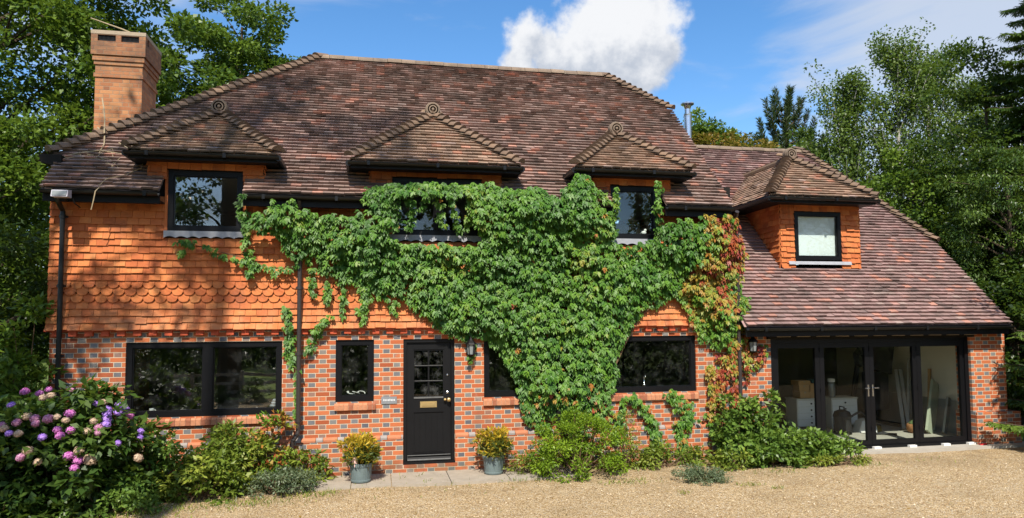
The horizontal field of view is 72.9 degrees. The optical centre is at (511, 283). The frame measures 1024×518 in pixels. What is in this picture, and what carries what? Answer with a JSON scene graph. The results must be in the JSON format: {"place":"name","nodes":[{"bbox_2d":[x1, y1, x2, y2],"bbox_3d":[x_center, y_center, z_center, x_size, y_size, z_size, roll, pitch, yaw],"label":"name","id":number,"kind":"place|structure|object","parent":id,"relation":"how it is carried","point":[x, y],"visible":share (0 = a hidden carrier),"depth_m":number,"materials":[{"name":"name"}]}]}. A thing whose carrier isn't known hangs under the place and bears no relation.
{"place":"outdoors","nodes":[
{"label":"outdoors","id":0,"kind":"place"},
{"bbox_2d":[285,465,580,492],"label":"paving path","id":1,"kind":"structure","parent":0,"point":[446,477],"depth_m":10.81,"materials":[{"name":"stone"}]},
{"bbox_2d":[349,461,372,482],"bbox_3d":[-2.327,2.899,10.675,0.364,0.290,0.364,0,-3,-11],"label":"plant pot","id":2,"kind":"object","parent":1,"relation":"on","point":[360,473],"visible":0.73,"depth_m":10.54,"materials":[{"name":"metal"}]},
{"bbox_2d":[335,430,383,466],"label":"potted shrub","id":3,"kind":"object","parent":2,"relation":"in","point":[366,449],"visible":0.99,"depth_m":10.58,"materials":[{"name":"yellow plant"}]},
{"bbox_2d":[482,455,504,474],"bbox_3d":[-0.298,2.914,11.186,0.364,0.290,0.364,0,-3,-11],"label":"plant pot","id":4,"kind":"object","parent":1,"relation":"on","point":[493,467],"visible":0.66,"depth_m":11.05,"materials":[{"name":"metal"}]},
{"bbox_2d":[466,424,513,460],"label":"potted shrub","id":5,"kind":"object","parent":4,"relation":"in","point":[494,443],"visible":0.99,"depth_m":11.09,"materials":[{"name":"yellow plant"}]},
{"bbox_2d":[0,0,1023,264],"label":"sky","id":6,"kind":"structure","parent":0,"point":[723,57],"materials":[{"name":"blue"}]},
{"bbox_2d":[21,334,1023,440],"bbox_3d":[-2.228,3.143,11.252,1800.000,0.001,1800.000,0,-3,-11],"label":"ground","id":7,"kind":"structure","parent":0,"point":[47,368],"depth_m":33.17,"materials":[{"name":"green plant"}]},
{"bbox_2d":[0,292,48,406],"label":"yew tree","id":8,"kind":"object","parent":7,"relation":"on","point":[2,301],"visible":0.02,"depth_m":11.02,"materials":[{"name":"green plant"}]},
{"bbox_2d":[0,214,49,390],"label":"yew tree","id":9,"kind":"object","parent":7,"relation":"on","point":[11,241],"visible":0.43,"depth_m":12.49,"materials":[{"name":"green plant"}]},
{"bbox_2d":[0,102,66,352],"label":"broadleaf tree","id":10,"kind":"object","parent":7,"relation":"on","point":[16,178],"visible":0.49,"depth_m":14.43,"materials":[{"name":"green plant"}]},
{"bbox_2d":[0,473,87,517],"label":"dark weed","id":11,"kind":"object","parent":7,"relation":"on","point":[12,495],"visible":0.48,"depth_m":8.52,"materials":[{"name":"green plant"}]},
{"bbox_2d":[0,373,174,517],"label":"hydrangea","id":12,"kind":"object","parent":7,"relation":"on","point":[55,430],"visible":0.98,"depth_m":8.93,"materials":[{"name":"green plant"}]},
{"bbox_2d":[40,470,167,517],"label":"periwinkle","id":13,"kind":"object","parent":7,"relation":"on","point":[138,502],"visible":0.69,"depth_m":8.94,"materials":[{"name":"green plant"}]},
{"bbox_2d":[0,0,243,355],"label":"broadleaf tree","id":14,"kind":"object","parent":7,"relation":"on","point":[67,25],"visible":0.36,"depth_m":17.12,"materials":[{"name":"green plant"}]},
{"bbox_2d":[132,428,202,499],"bbox_3d":[-5.091,2.628,9.950,1.314,1.041,1.096,0,-3,-11],"label":"leafy shrub","id":15,"kind":"object","parent":7,"relation":"on","point":[160,452],"visible":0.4,"depth_m":9.80,"materials":[{"name":"green plant"}]},
{"bbox_2d":[148,437,252,505],"bbox_3d":[-4.433,2.655,9.783,1.527,0.920,1.025,0,-3,-11],"label":"weedy shrub","id":16,"kind":"object","parent":7,"relation":"on","point":[198,470],"visible":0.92,"depth_m":9.72,"materials":[{"name":"green plant"}]},
{"bbox_2d":[156,0,300,108],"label":"broadleaf tree","id":17,"kind":"object","parent":7,"relation":"on","point":[242,52],"visible":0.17,"depth_m":22.01,"materials":[{"name":"green plant"}]},
{"bbox_2d":[189,418,281,489],"bbox_3d":[-4.126,2.603,10.396,1.412,1.154,1.085,0,-3,-11],"label":"weedy shrub","id":18,"kind":"object","parent":7,"relation":"on","point":[244,451],"visible":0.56,"depth_m":10.35,"materials":[{"name":"green plant"}]},
{"bbox_2d":[246,409,298,488],"bbox_3d":[-3.674,2.548,10.645,0.754,1.249,0.791,-2,-4,21],"label":"rose shrub","id":19,"kind":"object","parent":7,"relation":"on","point":[280,419],"visible":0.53,"depth_m":10.61,"materials":[{"name":"green plant"}]},
{"bbox_2d":[239,465,325,498],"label":"silver ground cover","id":20,"kind":"object","parent":7,"relation":"on","point":[293,474],"visible":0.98,"depth_m":10.01,"materials":[{"name":"green plant"}]},
{"bbox_2d":[273,446,338,485],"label":"leafy weed","id":21,"kind":"object","parent":7,"relation":"on","point":[302,455],"visible":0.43,"depth_m":10.77,"materials":[{"name":"green plant"}]},
{"bbox_2d":[0,241,1021,361],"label":"woodland","id":22,"kind":"object","parent":7,"relation":"on","point":[47,359],"depth_m":49.84,"materials":[{"name":"green plant"}]},
{"bbox_2d":[503,447,545,475],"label":"leafy weed","id":23,"kind":"object","parent":7,"relation":"on","point":[520,459],"visible":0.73,"depth_m":11.17,"materials":[{"name":"green plant"}]},
{"bbox_2d":[38,29,1021,483],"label":"house","id":24,"kind":"structure","parent":7,"relation":"on","point":[840,267],"depth_m":12.38,"materials":[{"name":"brick"}]},
{"bbox_2d":[50,190,80,207],"bbox_3d":[-6.564,-1.256,10.200,0.288,0.237,0.308,0,-3,-11],"label":"floodlight","id":25,"kind":"object","parent":24,"relation":"attached to","point":[64,194],"visible":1,"depth_m":10.07,"materials":[{"name":"white glass"}]},
{"bbox_2d":[63,98,142,209],"bbox_3d":[-6.580,-2.144,11.002,1.612,2.205,1.073,-2,-4,28],"label":"dead vine","id":26,"kind":"object","parent":24,"relation":"on","point":[101,157],"visible":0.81,"depth_m":10.91,"materials":[{"name":"brown plant"}]},
{"bbox_2d":[91,18,129,31],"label":"dead twig","id":27,"kind":"object","parent":24,"relation":"on","point":[110,25],"visible":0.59,"depth_m":13.77,"materials":[{"name":"beige wood"}]},
{"bbox_2d":[125,341,281,427],"bbox_3d":[-4.797,1.562,10.866,2.343,1.287,0.156,0,-3,-11],"label":"window","id":28,"kind":"structure","parent":24,"relation":"in","point":[208,348],"depth_m":10.86,"materials":[{"name":"black metal"}]},
{"bbox_2d":[163,170,245,238],"bbox_3d":[-4.839,-1.289,10.969,1.210,1.165,0.088,0,-3,-11],"label":"window","id":29,"kind":"structure","parent":24,"relation":"in","point":[170,229],"depth_m":10.90,"materials":[{"name":"black metal"}]},
{"bbox_2d":[334,340,375,410],"bbox_3d":[-2.556,1.489,11.312,0.653,1.132,0.156,0,-3,-11],"label":"window","id":30,"kind":"structure","parent":24,"relation":"in","point":[339,397],"depth_m":11.29,"materials":[{"name":"black metal"}]},
{"bbox_2d":[381,396,396,403],"bbox_3d":[-2.014,1.913,11.357,0.250,0.115,0.020,0,-3,-11],"label":"house name plaque","id":31,"kind":"object","parent":24,"relation":"attached to","point":[389,400],"visible":1,"depth_m":11.35,"materials":[{"name":"stone"}]},
{"bbox_2d":[406,342,450,460],"bbox_3d":[-1.379,1.957,11.520,0.734,1.947,0.141,0,-3,-11],"label":"front door","id":32,"kind":"structure","parent":24,"relation":"in","point":[428,437],"depth_m":11.55,"materials":[{"name":"black paint"}]},
{"bbox_2d":[389,178,481,241],"bbox_3d":[-1.257,-1.274,11.673,1.590,1.165,0.088,0,-3,-11],"label":"window","id":33,"kind":"structure","parent":24,"relation":"in","point":[435,234],"depth_m":11.62,"materials":[{"name":"black metal"}]},
{"bbox_2d":[172,173,768,459],"bbox_3d":[-0.231,0.657,11.356,10.138,5.075,0.841,0,-3,-11],"label":"climbing creeper","id":34,"kind":"object","parent":24,"relation":"attached to","point":[418,263],"visible":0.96,"depth_m":11.58,"materials":[{"name":"green plant"}]},
{"bbox_2d":[465,337,475,358],"bbox_3d":[-0.690,1.072,11.563,0.200,0.370,0.227,0,-3,-11],"label":"wall lantern","id":35,"kind":"object","parent":24,"relation":"attached to","point":[470,343],"depth_m":11.49,"materials":[{"name":"black paint"}]},
{"bbox_2d":[483,338,533,405],"bbox_3d":[-0.069,1.497,11.801,0.863,1.117,0.156,0,-3,-11],"label":"window","id":36,"kind":"structure","parent":24,"relation":"in","point":[496,393],"depth_m":11.73,"materials":[{"name":"black metal"}]},
{"bbox_2d":[609,186,660,244],"bbox_3d":[2.157,-1.250,12.345,0.990,1.145,0.088,0,-3,-11],"label":"window","id":37,"kind":"structure","parent":24,"relation":"in","point":[624,238],"depth_m":12.32,"materials":[{"name":"black metal"}]},
{"bbox_2d":[610,335,699,400],"bbox_3d":[2.512,1.496,12.310,1.663,1.122,0.156,0,-3,-11],"label":"window","id":38,"kind":"structure","parent":24,"relation":"in","point":[690,338],"depth_m":12.34,"materials":[{"name":"black metal"}]},
{"bbox_2d":[748,337,757,353],"bbox_3d":[4.353,1.113,12.555,0.200,0.370,0.227,0,-3,-11],"label":"wall lantern","id":39,"kind":"object","parent":24,"relation":"attached to","point":[752,341],"depth_m":12.48,"materials":[{"name":"black paint"}]},
{"bbox_2d":[773,343,821,434],"bbox_3d":[5.273,2.076,12.835,0.955,1.930,0.079,0,-3,-11],"label":"door leaf","id":40,"kind":"structure","parent":24,"relation":"in","point":[816,363],"depth_m":12.89,"materials":[{"name":"black metal"}]},
{"bbox_2d":[785,397,814,429],"bbox_3d":[6.465,2.853,15.274,0.680,0.660,0.470,0,-3,-11],"label":"chest of drawers","id":41,"kind":"object","parent":24,"relation":"on","point":[800,412],"visible":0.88,"depth_m":15.08,"materials":[{"name":"beige paint"}]},
{"bbox_2d":[793,391,809,398],"bbox_3d":[6.365,2.442,15.252,0.240,0.151,0.262,0,-3,-14],"label":"cardboard box","id":42,"kind":"object","parent":41,"relation":"on","point":[802,394],"visible":0.91,"depth_m":15.15,"materials":[{"name":"brown cardboard"}]},
{"bbox_2d":[793,385,808,391],"bbox_3d":[6.363,2.300,15.262,0.240,0.131,0.259,0,-3,-11],"label":"cardboard box","id":43,"kind":"object","parent":42,"relation":"on","point":[801,388],"visible":0.83,"depth_m":15.15,"materials":[{"name":"brown cardboard"}]},
{"bbox_2d":[791,380,809,385],"bbox_3d":[6.353,2.183,15.266,0.300,0.101,0.262,1,-3,-16],"label":"cardboard box","id":44,"kind":"object","parent":43,"relation":"on","point":[800,382],"visible":1,"depth_m":15.17,"materials":[{"name":"brown cardboard"}]},
{"bbox_2d":[809,390,813,397],"bbox_3d":[6.625,2.434,15.325,0.230,0.171,0.262,0,-3,-8],"label":"cardboard box","id":45,"kind":"object","parent":41,"relation":"on","point":[811,393],"visible":0.26,"depth_m":15.19,"materials":[{"name":"brown cardboard"}]},
{"bbox_2d":[809,383,813,389],"bbox_3d":[6.615,2.273,15.332,0.220,0.151,0.252,0,-3,-14],"label":"cardboard box","id":46,"kind":"object","parent":45,"relation":"on","point":[811,386],"visible":0.38,"depth_m":15.20,"materials":[{"name":"brown cardboard"}]},
{"bbox_2d":[825,395,857,427],"bbox_3d":[7.285,2.856,15.435,0.670,0.660,0.470,0,-3,-11],"label":"chest of drawers","id":47,"kind":"object","parent":24,"relation":"on","point":[848,403],"visible":0.54,"depth_m":15.27,"materials":[{"name":"beige paint"}]},
{"bbox_2d":[819,342,871,445],"bbox_3d":[6.257,2.079,13.009,1.057,1.930,0.119,0,-3,-11],"label":"door leaf","id":48,"kind":"structure","parent":24,"relation":"in","point":[865,351],"depth_m":13.06,"materials":[{"name":"black metal"}]},
{"bbox_2d":[833,406,896,434],"bbox_3d":[7.284,2.836,14.328,1.197,0.572,0.356,-1,-3,16],"label":"vacuum cleaner","id":49,"kind":"object","parent":24,"relation":"on","point":[842,419],"visible":0.84,"depth_m":14.31,"materials":[{"name":"black plastic"}]},
{"bbox_2d":[853,418,881,432],"bbox_3d":[7.536,3.021,14.776,0.560,0.270,0.400,0,-3,-11],"label":"paper sack","id":50,"kind":"object","parent":24,"relation":"on","point":[859,426],"visible":0.55,"depth_m":14.68,"materials":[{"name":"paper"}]},
{"bbox_2d":[851,347,909,429],"bbox_3d":[8.188,2.225,15.544,1.116,1.920,1.698,-1,-3,11],"label":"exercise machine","id":51,"kind":"object","parent":24,"relation":"on","point":[883,360],"visible":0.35,"depth_m":15.50,"materials":[{"name":"black metal"}]},
{"bbox_2d":[868,342,919,444],"bbox_3d":[7.280,2.084,13.210,1.042,1.930,0.119,0,-3,-11],"label":"door leaf","id":52,"kind":"structure","parent":24,"relation":"in","point":[913,361],"depth_m":13.24,"materials":[{"name":"black metal"}]},
{"bbox_2d":[907,359,911,420],"bbox_3d":[8.854,2.440,15.367,0.076,1.543,0.792,-4,-5,45],"label":"panel","id":53,"kind":"object","parent":24,"relation":"on","point":[909,400],"visible":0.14,"depth_m":15.24,"materials":[{"name":"grey"}]},
{"bbox_2d":[906,420,912,432],"bbox_3d":[8.426,2.984,14.504,0.330,0.280,0.327,0,-3,-11],"label":"woven basket","id":54,"kind":"object","parent":24,"relation":"on","point":[909,426],"visible":0.38,"depth_m":14.46,"materials":[{"name":"wicker"}]},
{"bbox_2d":[927,369,930,407],"bbox_3d":[9.011,2.491,14.974,0.173,1.296,0.077,3,-4,-41],"label":"plank","id":55,"kind":"object","parent":24,"relation":"on","point":[928,378],"visible":0.57,"depth_m":14.98,"materials":[{"name":"wood"}]},
{"bbox_2d":[925,379,938,433],"bbox_3d":[8.849,2.610,14.589,0.851,1.174,0.088,3,-5,-44],"label":"panel","id":56,"kind":"object","parent":24,"relation":"on","point":[932,408],"visible":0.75,"depth_m":14.54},
{"bbox_2d":[916,341,966,442],"bbox_3d":[8.304,2.089,13.431,1.067,1.930,0.079,0,-3,-11],"label":"door leaf","id":57,"kind":"structure","parent":24,"relation":"in","point":[960,358],"depth_m":13.45,"materials":[{"name":"black metal"}]},
{"bbox_2d":[942,397,950,433],"bbox_3d":[9.026,2.748,14.400,0.439,0.771,0.049,2,-4,-38],"label":"panel","id":58,"kind":"object","parent":24,"relation":"on","point":[946,416],"visible":1,"depth_m":14.37,"materials":[{"name":"grey"}]},
{"bbox_2d":[526,405,634,483],"bbox_3d":[1.093,2.554,11.197,1.807,1.183,1.430,0,-3,-11],"label":"spiraea","id":59,"kind":"object","parent":7,"relation":"on","point":[548,450],"visible":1,"depth_m":11.00,"materials":[{"name":"green plant"}]},
{"bbox_2d":[594,410,647,470],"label":"dry shrub","id":60,"kind":"object","parent":7,"relation":"on","point":[631,446],"visible":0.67,"depth_m":11.55,"materials":[{"name":"green plant"}]},
{"bbox_2d":[617,436,719,470],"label":"leafy weed","id":61,"kind":"object","parent":7,"relation":"on","point":[655,453],"visible":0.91,"depth_m":11.77,"materials":[{"name":"green plant"}]},
{"bbox_2d":[681,107,752,145],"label":"broadleaf tree","id":62,"kind":"object","parent":7,"relation":"on","point":[703,126],"visible":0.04,"depth_m":39.68,"materials":[{"name":"green plant"}]},
{"bbox_2d":[692,131,745,146],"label":"amber shrub","id":63,"kind":"object","parent":7,"relation":"on","point":[706,139],"visible":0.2,"depth_m":23.40,"materials":[{"name":"green plant"}]},
{"bbox_2d":[692,447,761,471],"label":"leafy weed","id":64,"kind":"object","parent":7,"relation":"on","point":[733,462],"visible":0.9,"depth_m":11.53,"materials":[{"name":"green plant"}]},
{"bbox_2d":[706,393,778,463],"bbox_3d":[3.999,2.546,12.091,1.209,1.291,0.946,0,-3,-11],"label":"elder shrub","id":65,"kind":"object","parent":7,"relation":"on","point":[750,415],"visible":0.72,"depth_m":11.97,"materials":[{"name":"green plant"}]},
{"bbox_2d":[733,131,778,147],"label":"amber shrub","id":66,"kind":"object","parent":7,"relation":"on","point":[765,144],"visible":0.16,"depth_m":24.25,"materials":[{"name":"green plant"}]},
{"bbox_2d":[718,421,820,468],"bbox_3d":[4.367,2.785,11.883,1.804,0.838,1.118,0,-3,-11],"label":"elder shrub","id":67,"kind":"object","parent":7,"relation":"on","point":[782,444],"visible":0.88,"depth_m":11.70,"materials":[{"name":"green plant"}]},
{"bbox_2d":[761,387,785,430],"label":"leafy weed","id":68,"kind":"object","parent":7,"relation":"on","point":[778,416],"visible":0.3,"depth_m":12.39,"materials":[{"name":"green plant"}]},
{"bbox_2d":[749,85,828,264],"bbox_3d":[12.428,-2.450,30.861,3.960,13.194,3.680,-2,-4,21],"label":"pine tree","id":69,"kind":"object","parent":7,"relation":"on","point":[787,119],"visible":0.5,"depth_m":30.77,"materials":[{"name":"green plant"}]},
{"bbox_2d":[768,125,873,180],"bbox_3d":[10.746,-1.028,25.574,6.063,9.972,3.109,0,-3,-11],"label":"broadleaf tree","id":70,"kind":"object","parent":7,"relation":"on","point":[803,136],"visible":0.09,"depth_m":25.71,"materials":[{"name":"green plant"}]},
{"bbox_2d":[797,450,873,467],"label":"leafy weed","id":71,"kind":"object","parent":7,"relation":"on","point":[826,461],"visible":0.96,"depth_m":11.72,"materials":[{"name":"green plant"}]},
{"bbox_2d":[800,57,901,203],"bbox_3d":[12.024,-2.039,24.313,3.747,11.814,3.363,-2,-4,23],"label":"birch tree","id":72,"kind":"object","parent":7,"relation":"on","point":[850,105],"visible":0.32,"depth_m":24.32,"materials":[{"name":"green plant"}]},
{"bbox_2d":[855,17,952,236],"bbox_3d":[13.945,-2.768,24.541,3.548,13.268,3.774,-3,-4,34],"label":"birch tree","id":73,"kind":"object","parent":7,"relation":"on","point":[893,62],"visible":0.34,"depth_m":24.42,"materials":[{"name":"green plant"}]},
{"bbox_2d":[881,35,976,244],"bbox_3d":[15.164,-2.526,25.303,4.202,12.857,3.212,0,-3,-11],"label":"birch tree","id":74,"kind":"object","parent":7,"relation":"on","point":[938,120],"visible":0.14,"depth_m":25.08,"materials":[{"name":"green plant"}]},
{"bbox_2d":[900,212,961,264],"bbox_3d":[10.443,0.737,19.331,3.479,5.727,3.440,0,-3,-11],"label":"holly tree","id":75,"kind":"object","parent":7,"relation":"on","point":[929,224],"visible":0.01,"depth_m":18.38,"materials":[{"name":"green plant"}]},
{"bbox_2d":[853,144,1020,280],"bbox_3d":[12.052,-0.193,19.907,4.738,7.615,4.210,0,-3,-11],"label":"hazel tree","id":76,"kind":"object","parent":7,"relation":"on","point":[899,181],"visible":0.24,"depth_m":19.73,"materials":[{"name":"green plant"}]},
{"bbox_2d":[894,36,1023,396],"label":"tree","id":77,"kind":"object","parent":7,"relation":"on","point":[979,90],"visible":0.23,"depth_m":18.90,"materials":[{"name":"green plant"}]},
{"bbox_2d":[925,67,1021,241],"bbox_3d":[16.850,-2.081,25.177,3.921,11.930,2.866,0,-3,-11],"label":"birch tree","id":78,"kind":"object","parent":7,"relation":"on","point":[958,111],"visible":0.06,"depth_m":25.15,"materials":[{"name":"green plant"}]},
{"bbox_2d":[932,139,1023,423],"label":"feathery tree","id":79,"kind":"object","parent":7,"relation":"on","point":[962,239],"visible":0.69,"depth_m":16.81,"materials":[{"name":"green plant"}]},
{"bbox_2d":[955,173,1023,346],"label":"holly tree","id":80,"kind":"object","parent":7,"relation":"on","point":[989,269],"depth_m":18.54,"materials":[{"name":"green plant"}]},
{"bbox_2d":[973,225,1023,416],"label":"holly tree","id":81,"kind":"object","parent":7,"relation":"on","point":[995,289],"visible":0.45,"depth_m":16.04,"materials":[{"name":"green plant"}]},
{"bbox_2d":[977,1,1023,396],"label":"spruce tree","id":82,"kind":"object","parent":7,"relation":"on","point":[1015,37],"visible":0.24,"depth_m":18.00,"materials":[{"name":"green plant"}]},
{"bbox_2d":[982,330,1023,437],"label":"spruce tree","id":83,"kind":"object","parent":7,"relation":"on","point":[1017,429],"visible":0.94,"depth_m":13.08,"materials":[{"name":"green plant"}]},
{"bbox_2d":[38,447,1023,517],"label":"gravel driveway","id":84,"kind":"structure","parent":0,"point":[922,483],"depth_m":9.74,"materials":[{"name":"beige gravel"}]},
{"bbox_2d":[54,458,955,517],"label":"grass tufts","id":85,"kind":"object","parent":84,"relation":"on","point":[307,493],"visible":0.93,"depth_m":9.60,"materials":[{"name":"green plant"}]},
{"bbox_2d":[671,462,732,485],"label":"shrub","id":86,"kind":"object","parent":84,"relation":"on","point":[713,475],"visible":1,"depth_m":10.57,"materials":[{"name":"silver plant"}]},
{"bbox_2d":[790,426,868,464],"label":"leafy shrub","id":87,"kind":"object","parent":84,"relation":"on","point":[834,445],"visible":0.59,"depth_m":11.96,"materials":[{"name":"green plant"}]},
{"bbox_2d":[171,466,1002,517],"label":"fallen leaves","id":88,"kind":"object","parent":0,"point":[650,502],"visible":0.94,"depth_m":9.69,"materials":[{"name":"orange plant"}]},
{"bbox_2d":[828,378,834,396],"bbox_3d":[7.099,2.317,15.406,0.150,0.410,0.150,0,-3,-11],"label":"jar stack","id":89,"kind":"object","parent":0,"point":[831,387],"visible":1,"depth_m":15.35,"materials":[{"name":"grey glass"}]},
{"bbox_2d":[791,441,1023,457],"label":"concrete apron","id":90,"kind":"object","parent":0,"point":[937,448],"visible":0.25,"depth_m":13.02,"materials":[{"name":"beige concrete"}]}
]}

